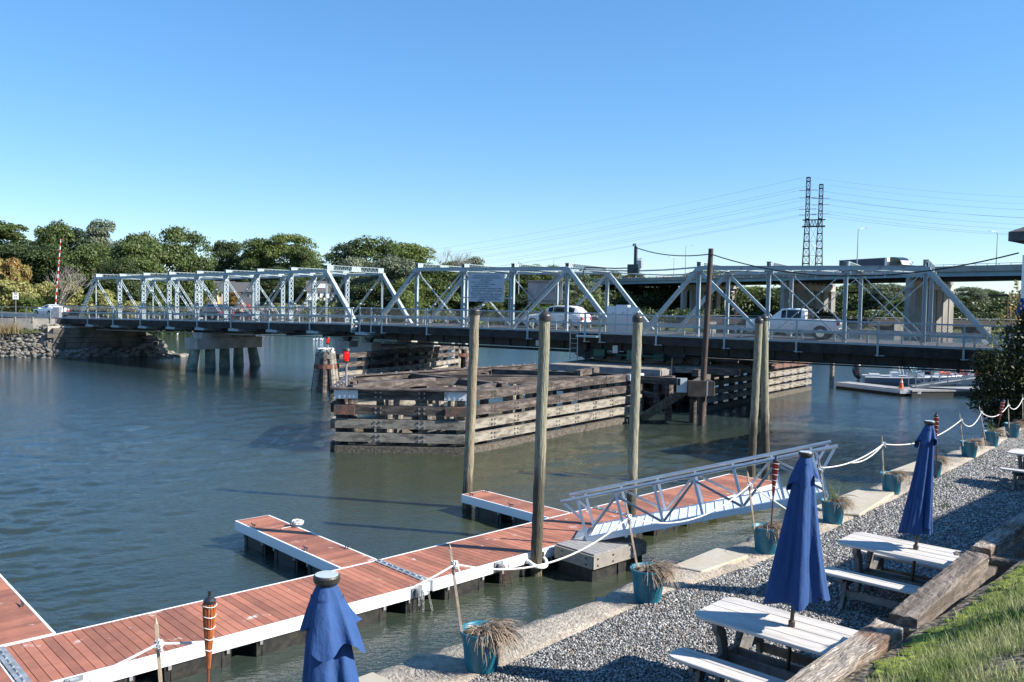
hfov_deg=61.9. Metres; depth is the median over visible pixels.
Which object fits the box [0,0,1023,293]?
sky
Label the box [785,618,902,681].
edging timber
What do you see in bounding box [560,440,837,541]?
gangway
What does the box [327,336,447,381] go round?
rest pier
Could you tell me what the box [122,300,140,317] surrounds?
bush
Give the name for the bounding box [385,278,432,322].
deciduous tree
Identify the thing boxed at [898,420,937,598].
closed umbrella
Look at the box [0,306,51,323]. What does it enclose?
roadside guard rail
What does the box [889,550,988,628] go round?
edging timber
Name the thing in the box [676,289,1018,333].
railway bridge
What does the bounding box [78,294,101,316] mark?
bush
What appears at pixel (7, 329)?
grass clump
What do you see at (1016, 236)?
grey building
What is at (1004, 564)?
edging timber
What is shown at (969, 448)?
plant pot
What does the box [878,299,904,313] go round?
deciduous tree
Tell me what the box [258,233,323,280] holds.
deciduous tree
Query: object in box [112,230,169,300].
deciduous tree
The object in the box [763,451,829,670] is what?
closed umbrella
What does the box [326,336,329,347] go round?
navigation light
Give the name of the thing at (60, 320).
approach road
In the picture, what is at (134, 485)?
river
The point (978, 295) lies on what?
deciduous tree
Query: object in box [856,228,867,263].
highway lamp
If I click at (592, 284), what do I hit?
deciduous tree
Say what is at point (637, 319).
mooring pile
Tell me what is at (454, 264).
deciduous tree
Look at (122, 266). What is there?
deciduous tree
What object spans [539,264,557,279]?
deciduous tree
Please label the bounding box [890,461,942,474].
concrete slab
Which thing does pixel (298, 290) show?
deciduous tree
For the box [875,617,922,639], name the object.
edging timber
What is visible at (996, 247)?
highway lamp
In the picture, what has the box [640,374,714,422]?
timber outrigger
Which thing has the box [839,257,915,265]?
lorry
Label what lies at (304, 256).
deciduous tree
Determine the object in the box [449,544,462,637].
rope stake
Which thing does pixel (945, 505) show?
weed tuft
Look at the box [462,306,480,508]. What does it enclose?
mooring pile
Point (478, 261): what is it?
deciduous tree
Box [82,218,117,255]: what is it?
deciduous tree
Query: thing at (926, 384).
marina gangway
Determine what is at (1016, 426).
plant pot
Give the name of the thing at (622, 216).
overhead wire
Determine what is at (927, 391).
marina float
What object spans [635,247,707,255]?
cable
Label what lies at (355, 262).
deciduous tree
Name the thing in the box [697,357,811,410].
timber fender
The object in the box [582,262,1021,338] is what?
highway viaduct
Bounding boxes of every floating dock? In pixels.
[0,559,432,681]
[0,662,14,681]
[379,506,642,599]
[598,474,777,535]
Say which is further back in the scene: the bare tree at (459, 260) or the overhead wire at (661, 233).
the overhead wire at (661, 233)
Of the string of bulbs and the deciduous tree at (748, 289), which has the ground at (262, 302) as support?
the deciduous tree at (748, 289)
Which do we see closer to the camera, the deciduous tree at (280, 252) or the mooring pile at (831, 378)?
the mooring pile at (831, 378)
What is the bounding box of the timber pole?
[698,248,713,425]
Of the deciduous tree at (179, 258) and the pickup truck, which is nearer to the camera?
the pickup truck
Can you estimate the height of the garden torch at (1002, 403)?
0.973 m
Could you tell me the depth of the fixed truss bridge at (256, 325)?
71.49 m
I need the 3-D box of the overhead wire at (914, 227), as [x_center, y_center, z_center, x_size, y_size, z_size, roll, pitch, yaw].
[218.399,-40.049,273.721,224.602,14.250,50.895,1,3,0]
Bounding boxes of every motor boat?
[852,364,961,386]
[923,368,1023,386]
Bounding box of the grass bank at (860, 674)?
[840,560,1023,681]
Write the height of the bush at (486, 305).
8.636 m
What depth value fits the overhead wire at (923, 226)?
290.76 m
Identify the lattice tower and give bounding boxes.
[799,177,829,265]
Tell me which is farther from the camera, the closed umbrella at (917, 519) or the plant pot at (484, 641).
the closed umbrella at (917, 519)
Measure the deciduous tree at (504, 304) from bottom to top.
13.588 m
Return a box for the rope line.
[79,398,1023,681]
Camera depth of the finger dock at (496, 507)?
22.96 m
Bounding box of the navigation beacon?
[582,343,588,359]
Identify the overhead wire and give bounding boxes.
[330,178,798,261]
[425,190,798,258]
[433,197,800,262]
[435,186,805,254]
[435,198,812,263]
[486,209,797,263]
[492,206,803,260]
[497,214,809,266]
[502,215,796,265]
[816,209,1003,228]
[817,190,1020,209]
[818,178,1013,196]
[825,216,1002,234]
[827,199,1023,217]
[828,198,1014,217]
[830,214,1007,233]
[832,185,1019,203]
[832,205,1021,224]
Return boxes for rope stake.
[154,618,162,681]
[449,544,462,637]
[625,501,638,568]
[747,471,755,532]
[818,456,825,505]
[881,435,883,477]
[959,412,963,445]
[979,407,985,438]
[1007,401,1009,427]
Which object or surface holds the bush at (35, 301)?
on the ground at (262, 302)
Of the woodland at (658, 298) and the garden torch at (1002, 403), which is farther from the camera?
the woodland at (658, 298)
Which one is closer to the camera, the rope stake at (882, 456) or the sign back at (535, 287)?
the rope stake at (882, 456)
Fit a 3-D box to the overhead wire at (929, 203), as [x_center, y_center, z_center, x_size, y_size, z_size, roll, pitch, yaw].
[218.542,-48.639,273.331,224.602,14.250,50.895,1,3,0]
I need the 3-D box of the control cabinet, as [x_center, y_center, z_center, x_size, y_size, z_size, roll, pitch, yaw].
[6.719,-1.317,51.793,1.890,1.755,0.540,2,3,29]
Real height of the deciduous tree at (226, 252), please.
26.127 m
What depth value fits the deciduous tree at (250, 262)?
339.02 m
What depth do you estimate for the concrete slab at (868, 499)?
16.66 m
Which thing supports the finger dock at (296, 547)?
on the river
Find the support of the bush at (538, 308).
on the ground at (262, 302)
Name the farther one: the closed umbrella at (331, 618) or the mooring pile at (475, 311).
the mooring pile at (475, 311)
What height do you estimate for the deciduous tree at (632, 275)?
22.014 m
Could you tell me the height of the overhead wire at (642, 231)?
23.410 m
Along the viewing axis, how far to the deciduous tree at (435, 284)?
198.05 m
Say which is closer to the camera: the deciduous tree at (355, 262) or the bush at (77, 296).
the bush at (77, 296)
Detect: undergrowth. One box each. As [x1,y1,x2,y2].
[31,284,204,333]
[274,292,617,321]
[585,303,1018,328]
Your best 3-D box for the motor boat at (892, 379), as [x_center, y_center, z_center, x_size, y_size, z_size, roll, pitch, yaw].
[29.036,2.388,62.904,7.459,2.685,2.298,2,3,17]
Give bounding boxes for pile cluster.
[311,347,338,392]
[450,343,468,367]
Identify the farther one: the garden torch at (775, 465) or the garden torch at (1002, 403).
the garden torch at (1002, 403)
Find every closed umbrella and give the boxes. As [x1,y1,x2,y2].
[299,570,365,681]
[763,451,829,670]
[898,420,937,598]
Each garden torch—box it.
[202,590,216,681]
[771,456,778,527]
[933,412,938,477]
[998,398,1004,426]
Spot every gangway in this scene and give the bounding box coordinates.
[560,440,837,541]
[905,368,994,387]
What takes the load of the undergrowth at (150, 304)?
on the ground at (262, 302)
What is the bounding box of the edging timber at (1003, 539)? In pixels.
[970,511,1023,556]
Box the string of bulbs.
[413,270,921,277]
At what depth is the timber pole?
41.66 m
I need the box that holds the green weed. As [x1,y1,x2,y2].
[9,327,47,332]
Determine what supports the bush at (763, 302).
on the ground at (262, 302)
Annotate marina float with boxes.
[835,382,1013,395]
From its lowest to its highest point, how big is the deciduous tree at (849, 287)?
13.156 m
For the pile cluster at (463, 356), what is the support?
in the river
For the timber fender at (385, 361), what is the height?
4.053 m
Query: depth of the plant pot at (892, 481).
17.40 m
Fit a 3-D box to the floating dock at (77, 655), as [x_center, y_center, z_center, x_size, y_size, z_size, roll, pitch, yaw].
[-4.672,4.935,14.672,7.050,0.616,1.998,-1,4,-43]
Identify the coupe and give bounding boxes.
[33,304,69,316]
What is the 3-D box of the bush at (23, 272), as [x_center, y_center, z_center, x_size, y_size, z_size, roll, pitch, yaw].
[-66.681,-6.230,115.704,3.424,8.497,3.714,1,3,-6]
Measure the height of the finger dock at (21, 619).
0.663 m
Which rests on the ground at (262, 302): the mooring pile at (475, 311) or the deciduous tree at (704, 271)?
the deciduous tree at (704, 271)
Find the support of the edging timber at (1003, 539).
on the retaining timbers at (1016, 551)
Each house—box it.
[213,281,234,303]
[226,282,257,306]
[306,281,333,306]
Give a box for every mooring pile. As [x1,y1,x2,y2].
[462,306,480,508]
[530,310,551,576]
[626,312,642,536]
[747,316,763,477]
[760,313,769,480]
[829,363,833,385]
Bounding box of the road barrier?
[52,239,67,317]
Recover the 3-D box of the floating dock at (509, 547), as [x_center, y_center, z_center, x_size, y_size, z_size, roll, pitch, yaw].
[0.449,4.800,19.526,7.055,0.616,2.098,-2,4,-45]
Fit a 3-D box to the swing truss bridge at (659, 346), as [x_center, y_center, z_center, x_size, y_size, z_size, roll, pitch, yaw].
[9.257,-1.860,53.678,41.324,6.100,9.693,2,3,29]
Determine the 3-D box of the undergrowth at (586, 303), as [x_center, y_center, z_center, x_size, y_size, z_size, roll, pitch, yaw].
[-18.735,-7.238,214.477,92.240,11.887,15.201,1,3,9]
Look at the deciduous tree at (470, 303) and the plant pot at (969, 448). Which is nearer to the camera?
the plant pot at (969, 448)
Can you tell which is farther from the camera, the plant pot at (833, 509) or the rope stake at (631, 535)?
the plant pot at (833, 509)
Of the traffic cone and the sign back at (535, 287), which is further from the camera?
the sign back at (535, 287)
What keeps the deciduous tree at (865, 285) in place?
on the ground at (262, 302)
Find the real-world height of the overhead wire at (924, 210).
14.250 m
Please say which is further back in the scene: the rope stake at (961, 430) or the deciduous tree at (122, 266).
the deciduous tree at (122, 266)
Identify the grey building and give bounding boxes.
[1008,227,1023,356]
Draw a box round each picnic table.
[669,597,857,681]
[825,532,988,609]
[999,448,1023,489]
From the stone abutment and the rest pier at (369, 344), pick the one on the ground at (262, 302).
the stone abutment
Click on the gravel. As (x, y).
(991, 503)
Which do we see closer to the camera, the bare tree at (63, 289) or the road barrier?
the road barrier
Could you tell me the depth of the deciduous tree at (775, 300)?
280.40 m
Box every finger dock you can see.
[0,574,55,646]
[235,515,376,574]
[461,489,570,526]
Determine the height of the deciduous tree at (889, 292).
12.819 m
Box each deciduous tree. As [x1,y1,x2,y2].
[0,220,38,246]
[0,241,41,286]
[7,243,85,294]
[32,219,75,279]
[53,242,115,298]
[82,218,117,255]
[97,257,145,311]
[101,240,179,312]
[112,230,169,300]
[155,225,220,317]
[199,261,214,280]
[206,239,244,281]
[225,292,241,305]
[232,237,281,289]
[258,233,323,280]
[260,265,286,304]
[282,278,306,306]
[285,243,319,301]
[323,242,366,298]
[330,256,377,321]
[331,235,396,276]
[336,279,391,322]
[364,254,426,319]
[372,240,443,283]
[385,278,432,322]
[413,261,460,322]
[444,259,464,282]
[446,272,483,314]
[464,256,485,292]
[475,283,508,324]
[503,293,539,325]
[508,264,548,294]
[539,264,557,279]
[562,281,593,301]
[574,282,604,299]
[581,269,621,291]
[604,285,665,306]
[620,272,644,277]
[681,270,737,287]
[736,286,765,310]
[745,287,788,310]
[836,284,862,308]
[840,283,886,309]
[864,283,905,311]
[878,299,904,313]
[954,286,992,313]
[961,288,1016,311]
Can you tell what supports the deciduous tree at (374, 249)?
on the ground at (262, 302)
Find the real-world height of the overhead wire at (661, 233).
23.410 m
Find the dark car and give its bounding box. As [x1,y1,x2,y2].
[190,304,234,319]
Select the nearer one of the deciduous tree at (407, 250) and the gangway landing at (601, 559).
the gangway landing at (601, 559)
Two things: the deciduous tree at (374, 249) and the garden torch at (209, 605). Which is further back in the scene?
the deciduous tree at (374, 249)
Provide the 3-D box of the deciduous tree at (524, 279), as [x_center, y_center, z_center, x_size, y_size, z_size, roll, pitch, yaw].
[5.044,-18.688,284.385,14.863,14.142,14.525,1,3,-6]
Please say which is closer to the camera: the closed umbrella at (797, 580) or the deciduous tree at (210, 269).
the closed umbrella at (797, 580)
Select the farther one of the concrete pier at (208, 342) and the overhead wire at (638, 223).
the overhead wire at (638, 223)
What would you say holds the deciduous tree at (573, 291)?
on the ground at (262, 302)
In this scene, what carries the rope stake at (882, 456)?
in the plant pot at (892, 481)
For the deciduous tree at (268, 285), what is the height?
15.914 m
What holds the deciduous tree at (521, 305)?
on the ground at (262, 302)
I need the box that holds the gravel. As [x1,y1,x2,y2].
[468,449,1023,681]
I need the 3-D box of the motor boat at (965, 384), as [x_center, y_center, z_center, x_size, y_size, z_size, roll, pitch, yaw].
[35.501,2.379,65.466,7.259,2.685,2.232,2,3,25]
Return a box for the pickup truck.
[745,308,841,339]
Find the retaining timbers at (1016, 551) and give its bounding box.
[967,539,1023,596]
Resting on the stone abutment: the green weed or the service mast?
the green weed
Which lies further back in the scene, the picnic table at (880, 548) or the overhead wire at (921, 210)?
the overhead wire at (921, 210)
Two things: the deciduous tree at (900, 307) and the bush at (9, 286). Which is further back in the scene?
the deciduous tree at (900, 307)
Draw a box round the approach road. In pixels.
[0,310,102,323]
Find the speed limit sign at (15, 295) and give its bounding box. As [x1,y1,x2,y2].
[13,289,18,309]
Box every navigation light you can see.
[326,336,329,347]
[342,348,350,385]
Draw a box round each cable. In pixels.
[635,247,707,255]
[712,252,1018,276]
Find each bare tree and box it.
[44,265,93,304]
[431,244,477,284]
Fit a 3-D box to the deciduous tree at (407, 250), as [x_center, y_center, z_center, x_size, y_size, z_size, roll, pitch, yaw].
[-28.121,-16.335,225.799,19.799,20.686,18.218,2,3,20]
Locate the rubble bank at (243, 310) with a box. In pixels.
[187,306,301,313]
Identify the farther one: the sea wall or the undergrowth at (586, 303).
the undergrowth at (586, 303)
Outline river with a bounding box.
[0,315,1012,681]
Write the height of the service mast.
2.840 m
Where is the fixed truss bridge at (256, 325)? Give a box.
[62,265,423,338]
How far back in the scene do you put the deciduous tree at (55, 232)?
157.93 m
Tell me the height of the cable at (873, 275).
1.208 m
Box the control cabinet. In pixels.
[607,305,638,333]
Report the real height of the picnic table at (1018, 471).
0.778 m
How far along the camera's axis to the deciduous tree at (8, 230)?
155.50 m
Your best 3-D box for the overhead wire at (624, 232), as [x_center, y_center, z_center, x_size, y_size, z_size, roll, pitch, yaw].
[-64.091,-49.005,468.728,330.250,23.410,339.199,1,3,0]
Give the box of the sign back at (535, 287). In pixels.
[516,280,572,303]
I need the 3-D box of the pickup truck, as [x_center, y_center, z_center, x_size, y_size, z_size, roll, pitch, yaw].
[16.762,-1.030,50.581,5.508,1.831,2.124,2,3,29]
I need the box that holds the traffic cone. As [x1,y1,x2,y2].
[899,378,904,388]
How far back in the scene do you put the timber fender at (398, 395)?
35.02 m
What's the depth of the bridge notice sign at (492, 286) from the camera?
56.81 m
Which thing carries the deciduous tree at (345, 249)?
on the ground at (262, 302)
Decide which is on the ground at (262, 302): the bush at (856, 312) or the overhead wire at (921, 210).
the bush at (856, 312)
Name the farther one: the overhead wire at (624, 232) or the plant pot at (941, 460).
the overhead wire at (624, 232)
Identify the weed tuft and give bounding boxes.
[934,500,952,507]
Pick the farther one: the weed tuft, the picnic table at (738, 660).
the weed tuft
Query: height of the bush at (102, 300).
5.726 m
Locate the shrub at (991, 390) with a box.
[966,279,1023,428]
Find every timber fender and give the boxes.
[330,363,643,455]
[336,343,458,376]
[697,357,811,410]
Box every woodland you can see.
[234,271,679,313]
[563,270,1020,317]
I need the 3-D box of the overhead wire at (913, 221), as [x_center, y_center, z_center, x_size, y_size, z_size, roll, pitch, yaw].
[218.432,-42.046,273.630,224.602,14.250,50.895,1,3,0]
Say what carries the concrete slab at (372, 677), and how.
on the sea wall
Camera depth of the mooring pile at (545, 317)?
18.28 m
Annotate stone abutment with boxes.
[0,318,188,358]
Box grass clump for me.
[0,322,34,333]
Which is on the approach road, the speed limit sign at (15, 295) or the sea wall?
the speed limit sign at (15, 295)
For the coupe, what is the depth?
88.87 m
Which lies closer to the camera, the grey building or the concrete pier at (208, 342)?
the grey building
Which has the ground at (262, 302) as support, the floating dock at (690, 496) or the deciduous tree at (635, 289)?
the deciduous tree at (635, 289)
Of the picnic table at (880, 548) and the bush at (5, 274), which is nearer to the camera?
the picnic table at (880, 548)
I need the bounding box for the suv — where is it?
[522,305,591,328]
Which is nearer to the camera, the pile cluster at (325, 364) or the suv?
the pile cluster at (325, 364)
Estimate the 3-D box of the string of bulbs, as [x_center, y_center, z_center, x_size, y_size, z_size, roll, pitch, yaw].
[8.509,-4.285,55.135,32.117,0.197,6.822,2,3,29]
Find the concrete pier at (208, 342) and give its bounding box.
[185,332,261,368]
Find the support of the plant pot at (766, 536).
on the sea wall
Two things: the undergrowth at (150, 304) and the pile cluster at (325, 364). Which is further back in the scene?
the undergrowth at (150, 304)
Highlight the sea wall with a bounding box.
[376,419,1023,681]
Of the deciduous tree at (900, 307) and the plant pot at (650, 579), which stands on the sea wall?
the plant pot at (650, 579)
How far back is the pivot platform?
49.17 m
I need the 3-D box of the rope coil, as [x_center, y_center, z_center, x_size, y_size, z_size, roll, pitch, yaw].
[-5.200,4.316,20.194,0.547,0.145,0.286,0,3,-23]
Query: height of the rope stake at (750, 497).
0.942 m
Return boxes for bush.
[0,257,22,310]
[0,279,39,311]
[7,264,32,308]
[17,296,45,312]
[33,281,59,305]
[47,280,83,315]
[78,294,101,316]
[80,289,124,317]
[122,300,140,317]
[274,305,294,313]
[444,300,460,323]
[468,302,507,324]
[524,306,562,326]
[759,298,775,310]
[848,310,880,315]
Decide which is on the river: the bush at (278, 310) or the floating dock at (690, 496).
the floating dock at (690, 496)
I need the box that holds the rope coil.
[281,519,303,528]
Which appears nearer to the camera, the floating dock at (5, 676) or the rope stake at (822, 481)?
the floating dock at (5, 676)
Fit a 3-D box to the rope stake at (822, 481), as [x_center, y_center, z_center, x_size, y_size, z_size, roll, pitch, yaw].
[5.408,2.439,14.872,0.174,0.863,0.026,1,3,0]
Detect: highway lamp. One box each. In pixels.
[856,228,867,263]
[993,231,997,264]
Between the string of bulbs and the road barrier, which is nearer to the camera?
the string of bulbs
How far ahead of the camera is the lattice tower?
298.27 m
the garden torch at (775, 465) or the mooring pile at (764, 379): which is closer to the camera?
the garden torch at (775, 465)
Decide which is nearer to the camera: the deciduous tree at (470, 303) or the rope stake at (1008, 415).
the rope stake at (1008, 415)
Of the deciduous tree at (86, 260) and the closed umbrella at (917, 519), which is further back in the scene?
the deciduous tree at (86, 260)
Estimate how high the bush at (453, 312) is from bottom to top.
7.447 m
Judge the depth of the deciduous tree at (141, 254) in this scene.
147.72 m
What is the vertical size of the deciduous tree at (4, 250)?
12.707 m
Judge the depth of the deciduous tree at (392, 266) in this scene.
196.33 m
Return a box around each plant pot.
[459,618,529,674]
[630,558,685,603]
[752,519,781,554]
[820,484,858,524]
[880,468,911,494]
[933,456,951,477]
[959,437,989,457]
[982,421,1012,446]
[1004,421,1023,437]
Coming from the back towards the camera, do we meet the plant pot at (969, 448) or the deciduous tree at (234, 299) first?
the deciduous tree at (234, 299)
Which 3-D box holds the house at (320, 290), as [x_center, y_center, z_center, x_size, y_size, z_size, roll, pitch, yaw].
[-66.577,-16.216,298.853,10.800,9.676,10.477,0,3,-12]
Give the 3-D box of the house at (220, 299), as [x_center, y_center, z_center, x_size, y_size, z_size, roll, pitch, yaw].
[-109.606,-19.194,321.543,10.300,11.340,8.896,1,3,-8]
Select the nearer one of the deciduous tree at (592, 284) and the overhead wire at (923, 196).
the deciduous tree at (592, 284)
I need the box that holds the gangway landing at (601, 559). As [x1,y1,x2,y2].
[554,536,646,581]
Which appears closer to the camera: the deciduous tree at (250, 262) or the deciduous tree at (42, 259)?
the deciduous tree at (42, 259)
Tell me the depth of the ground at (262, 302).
219.53 m
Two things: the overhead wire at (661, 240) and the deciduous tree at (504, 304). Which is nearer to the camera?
the deciduous tree at (504, 304)
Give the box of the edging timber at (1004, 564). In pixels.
[954,551,1023,575]
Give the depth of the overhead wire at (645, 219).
347.68 m
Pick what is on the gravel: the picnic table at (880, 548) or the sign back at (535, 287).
the picnic table at (880, 548)
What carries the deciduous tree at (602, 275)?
on the ground at (262, 302)
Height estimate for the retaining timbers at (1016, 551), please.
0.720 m
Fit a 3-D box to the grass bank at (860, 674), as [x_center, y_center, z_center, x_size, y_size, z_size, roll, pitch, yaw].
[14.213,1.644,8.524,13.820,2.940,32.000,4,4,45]
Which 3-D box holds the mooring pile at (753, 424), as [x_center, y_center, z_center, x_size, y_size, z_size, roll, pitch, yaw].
[7.862,2.667,27.744,0.429,6.964,0.280,1,3,0]
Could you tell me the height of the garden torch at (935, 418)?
1.461 m
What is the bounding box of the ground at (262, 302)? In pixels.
[146,296,1001,342]
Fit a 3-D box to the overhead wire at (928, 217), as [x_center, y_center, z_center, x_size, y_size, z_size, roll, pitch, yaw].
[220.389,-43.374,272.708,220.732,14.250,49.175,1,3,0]
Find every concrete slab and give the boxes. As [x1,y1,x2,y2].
[358,672,392,681]
[673,548,748,571]
[817,487,893,517]
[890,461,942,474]
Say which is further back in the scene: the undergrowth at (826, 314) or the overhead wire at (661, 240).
the overhead wire at (661, 240)
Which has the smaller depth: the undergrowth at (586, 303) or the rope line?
the rope line
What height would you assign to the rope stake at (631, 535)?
0.913 m
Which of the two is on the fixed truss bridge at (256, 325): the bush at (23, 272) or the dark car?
the dark car
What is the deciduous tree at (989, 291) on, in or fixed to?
on the ground at (262, 302)
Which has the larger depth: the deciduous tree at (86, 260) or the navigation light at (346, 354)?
the deciduous tree at (86, 260)
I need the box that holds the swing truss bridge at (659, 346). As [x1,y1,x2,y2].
[357,259,1023,372]
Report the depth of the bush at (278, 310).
282.14 m
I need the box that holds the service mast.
[583,243,642,288]
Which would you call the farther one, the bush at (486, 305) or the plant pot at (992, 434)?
the bush at (486, 305)
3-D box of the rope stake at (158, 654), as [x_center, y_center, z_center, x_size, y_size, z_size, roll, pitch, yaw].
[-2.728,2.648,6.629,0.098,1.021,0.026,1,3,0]
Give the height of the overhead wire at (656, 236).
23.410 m
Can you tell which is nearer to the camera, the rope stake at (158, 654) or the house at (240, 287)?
the rope stake at (158, 654)
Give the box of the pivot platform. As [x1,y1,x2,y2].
[549,353,774,409]
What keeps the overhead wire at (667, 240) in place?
attached to the lattice tower
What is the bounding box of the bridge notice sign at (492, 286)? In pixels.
[468,274,504,301]
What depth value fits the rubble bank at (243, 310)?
287.10 m
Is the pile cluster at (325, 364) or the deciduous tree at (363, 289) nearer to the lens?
the pile cluster at (325, 364)
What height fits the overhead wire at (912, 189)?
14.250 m

